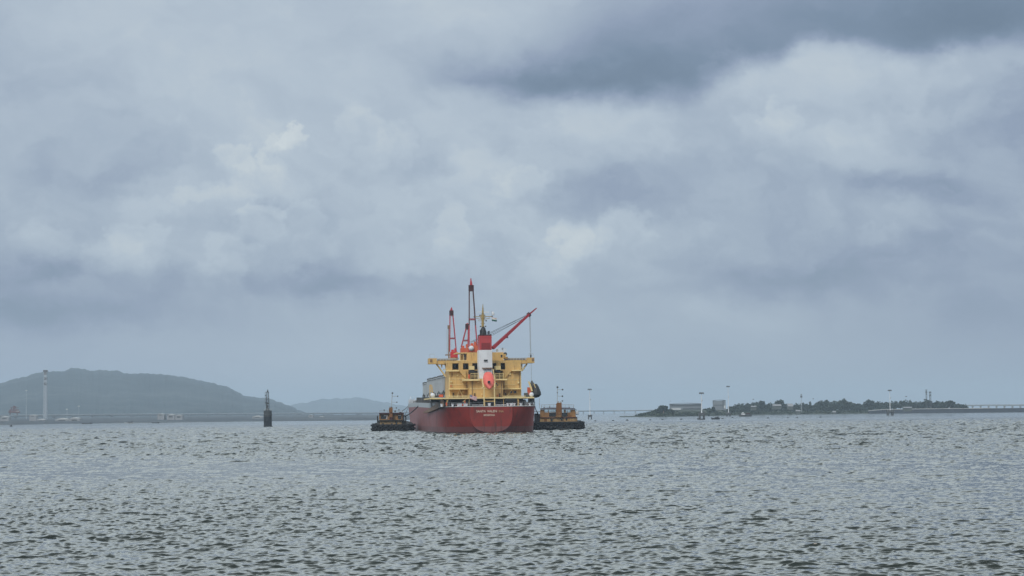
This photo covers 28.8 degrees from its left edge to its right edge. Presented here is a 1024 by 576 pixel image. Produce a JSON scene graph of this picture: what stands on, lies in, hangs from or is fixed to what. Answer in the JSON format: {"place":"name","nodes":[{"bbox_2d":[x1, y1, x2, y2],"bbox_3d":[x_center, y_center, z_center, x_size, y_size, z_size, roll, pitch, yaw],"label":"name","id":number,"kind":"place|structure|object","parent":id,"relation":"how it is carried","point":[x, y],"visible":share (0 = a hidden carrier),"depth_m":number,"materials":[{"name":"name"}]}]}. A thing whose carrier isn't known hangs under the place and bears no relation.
{"place":"outdoors","nodes":[
{"label":"outdoors","id":0,"kind":"place"},
{"bbox_2d":[0,368,313,417],"bbox_3d":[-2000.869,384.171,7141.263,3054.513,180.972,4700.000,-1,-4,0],"label":"hills","id":1,"kind":"structure","parent":0,"point":[71,390],"depth_m":5602.29,"materials":[{"name":"green plant"}]},
{"bbox_2d":[0,414,409,424],"bbox_3d":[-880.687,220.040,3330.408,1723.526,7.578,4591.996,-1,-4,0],"label":"shore ground","id":2,"kind":"structure","parent":0,"point":[151,419],"depth_m":1957.49,"materials":[{"name":"grey concrete"}]},
{"bbox_2d":[0,416,10,420],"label":"shore shed","id":3,"kind":"structure","parent":2,"relation":"on","point":[5,418],"depth_m":1946.12,"materials":[{"name":"white"}]},
{"bbox_2d":[8,406,19,414],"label":"yard crane","id":4,"kind":"object","parent":2,"relation":"on","point":[14,411],"visible":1,"depth_m":2694.61,"materials":[{"name":"grey metal"}]},
{"bbox_2d":[29,415,37,420],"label":"shore shed","id":5,"kind":"structure","parent":2,"relation":"on","point":[33,417],"depth_m":1946.22,"materials":[{"name":"white"}]},
{"bbox_2d":[43,370,47,418],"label":"striped tower","id":6,"kind":"structure","parent":2,"relation":"on","point":[45,416],"depth_m":2595.51,"materials":[{"name":"white metal"}]},
{"bbox_2d":[55,418,68,420],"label":"shore shed","id":7,"kind":"structure","parent":2,"relation":"on","point":[62,419],"depth_m":1945.90,"materials":[{"name":"white"}]},
{"bbox_2d":[69,417,81,420],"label":"shore shed","id":8,"kind":"structure","parent":2,"relation":"on","point":[75,419],"depth_m":1946.07,"materials":[{"name":"white"}]},
{"bbox_2d":[157,414,165,419],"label":"shore shed","id":9,"kind":"structure","parent":2,"relation":"on","point":[161,416],"depth_m":1946.20,"materials":[{"name":"white"}]},
{"bbox_2d":[167,414,174,419],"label":"shore shed","id":10,"kind":"structure","parent":2,"relation":"on","point":[170,416],"depth_m":1946.08,"materials":[{"name":"white"}]},
{"bbox_2d":[175,415,183,419],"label":"shore shed","id":11,"kind":"structure","parent":2,"relation":"on","point":[179,417],"depth_m":1946.19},
{"bbox_2d":[290,397,408,414],"bbox_3d":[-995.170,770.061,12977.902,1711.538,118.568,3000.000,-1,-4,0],"label":"hills","id":12,"kind":"structure","parent":0,"point":[354,404],"depth_m":12065.75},
{"bbox_2d":[0,412,1023,575],"bbox_3d":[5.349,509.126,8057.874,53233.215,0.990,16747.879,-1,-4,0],"label":"water","id":13,"kind":"structure","parent":0,"point":[912,494],"depth_m":116.64,"materials":[{"name":"grey liquid"}]},
{"bbox_2d":[263,390,271,426],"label":"beacon tower","id":14,"kind":"structure","parent":13,"relation":"in","point":[267,417],"depth_m":905.69,"materials":[{"name":"grey paint"}]},
{"bbox_2d":[371,392,415,430],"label":"tugboat","id":15,"kind":"object","parent":13,"relation":"on","point":[390,421],"visible":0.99,"depth_m":586.23,"materials":[{"name":"metal"}]},
{"bbox_2d":[408,278,540,432],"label":"cargo ship","id":16,"kind":"object","parent":13,"relation":"on","point":[445,403],"visible":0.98,"depth_m":525.08,"materials":[{"name":"paint"}]},
{"bbox_2d":[470,395,476,400],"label":"ensign","id":17,"kind":"object","parent":16,"relation":"attached to","point":[472,397],"visible":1,"depth_m":511.14,"materials":[{"name":"fabric"}]},
{"bbox_2d":[483,372,493,388],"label":"lifeboat","id":18,"kind":"object","parent":16,"relation":"hanging from","point":[488,379],"visible":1,"depth_m":515.43,"materials":[{"name":"orange plastic"}]},
{"bbox_2d":[0,404,1023,417],"bbox_3d":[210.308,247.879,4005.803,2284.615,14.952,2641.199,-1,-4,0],"label":"sea bridge","id":19,"kind":"structure","parent":13,"relation":"in","point":[327,413],"depth_m":3770.77,"materials":[{"name":"concrete"}]},
{"bbox_2d":[533,386,584,429],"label":"tugboat","id":20,"kind":"object","parent":13,"relation":"on","point":[557,419],"visible":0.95,"depth_m":577.48,"materials":[{"name":"metal"}]},
{"bbox_2d":[698,392,704,418],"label":"light pole","id":21,"kind":"object","parent":13,"relation":"in","point":[701,413],"visible":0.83,"depth_m":1263.89,"materials":[{"name":"metal"}]},
{"bbox_2d":[726,386,730,415],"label":"light pole","id":22,"kind":"object","parent":13,"relation":"in","point":[728,412],"visible":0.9,"depth_m":1738.84,"materials":[{"name":"metal"}]},
{"bbox_2d":[739,412,751,416],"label":"ferry boat","id":23,"kind":"object","parent":13,"relation":"on","point":[743,415],"visible":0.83,"depth_m":1650.39,"materials":[{"name":"white paint"}]},
{"bbox_2d":[886,390,893,414],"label":"light pole","id":24,"kind":"object","parent":13,"relation":"in","point":[891,411],"visible":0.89,"depth_m":1585.28,"materials":[{"name":"metal"}]},
{"bbox_2d":[0,0,1023,412],"label":"sky","id":25,"kind":"structure","parent":0,"point":[768,201],"materials":[{"name":"grey"}]},
{"bbox_2d":[620,409,886,416],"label":"island","id":26,"kind":"structure","parent":0,"point":[703,410],"depth_m":2122.51,"materials":[{"name":"green plant"}]},
{"bbox_2d":[658,405,667,412],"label":"tree","id":27,"kind":"object","parent":26,"relation":"on","point":[663,408],"visible":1,"depth_m":1873.75,"materials":[{"name":"green plant"}]},
{"bbox_2d":[669,403,700,409],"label":"long building","id":28,"kind":"structure","parent":26,"relation":"on","point":[680,406],"depth_m":2235.74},
{"bbox_2d":[713,400,725,410],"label":"square building","id":29,"kind":"structure","parent":26,"relation":"on","point":[719,405],"depth_m":2176.11,"materials":[{"name":"grey concrete"}]},
{"bbox_2d":[645,410,875,415],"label":"shore scrub","id":30,"kind":"object","parent":26,"relation":"on","point":[719,413],"visible":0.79,"depth_m":2214.82,"materials":[{"name":"green plant"}]},
{"bbox_2d":[757,400,764,408],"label":"tree","id":31,"kind":"object","parent":26,"relation":"on","point":[761,403],"visible":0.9,"depth_m":2347.47,"materials":[{"name":"green plant"}]},
{"bbox_2d":[772,404,780,409],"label":"building","id":32,"kind":"structure","parent":26,"relation":"on","point":[776,406],"depth_m":2195.96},
{"bbox_2d":[775,399,783,405],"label":"building","id":33,"kind":"structure","parent":26,"relation":"on","point":[780,401],"depth_m":2339.89,"materials":[{"name":"grey concrete"}]},
{"bbox_2d":[787,403,792,409],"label":"building","id":34,"kind":"structure","parent":26,"relation":"on","point":[789,406],"depth_m":2185.97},
{"bbox_2d":[635,400,968,415],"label":"woodland","id":35,"kind":"object","parent":26,"relation":"on","point":[838,405],"visible":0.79,"depth_m":2307.33,"materials":[{"name":"green plant"}]},
{"bbox_2d":[817,400,829,410],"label":"tree","id":36,"kind":"object","parent":26,"relation":"on","point":[821,403],"visible":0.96,"depth_m":2330.79,"materials":[{"name":"green plant"}]},
{"bbox_2d":[865,399,873,407],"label":"tree","id":37,"kind":"object","parent":26,"relation":"on","point":[869,403],"visible":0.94,"depth_m":2322.38,"materials":[{"name":"green plant"}]},
{"bbox_2d":[903,407,911,410],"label":"building","id":38,"kind":"structure","parent":26,"relation":"on","point":[907,408],"depth_m":2165.78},
{"bbox_2d":[923,399,930,408],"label":"tree","id":39,"kind":"object","parent":26,"relation":"on","point":[925,402],"visible":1,"depth_m":2257.03,"materials":[{"name":"green plant"}]},
{"bbox_2d":[868,408,1023,413],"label":"sea wall","id":40,"kind":"structure","parent":26,"relation":"on","point":[957,410],"depth_m":2195.73,"materials":[{"name":"grey concrete"}]},
{"bbox_2d":[946,400,954,407],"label":"tree","id":41,"kind":"object","parent":26,"relation":"on","point":[950,403],"visible":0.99,"depth_m":2250.96,"materials":[{"name":"green plant"}]}
]}

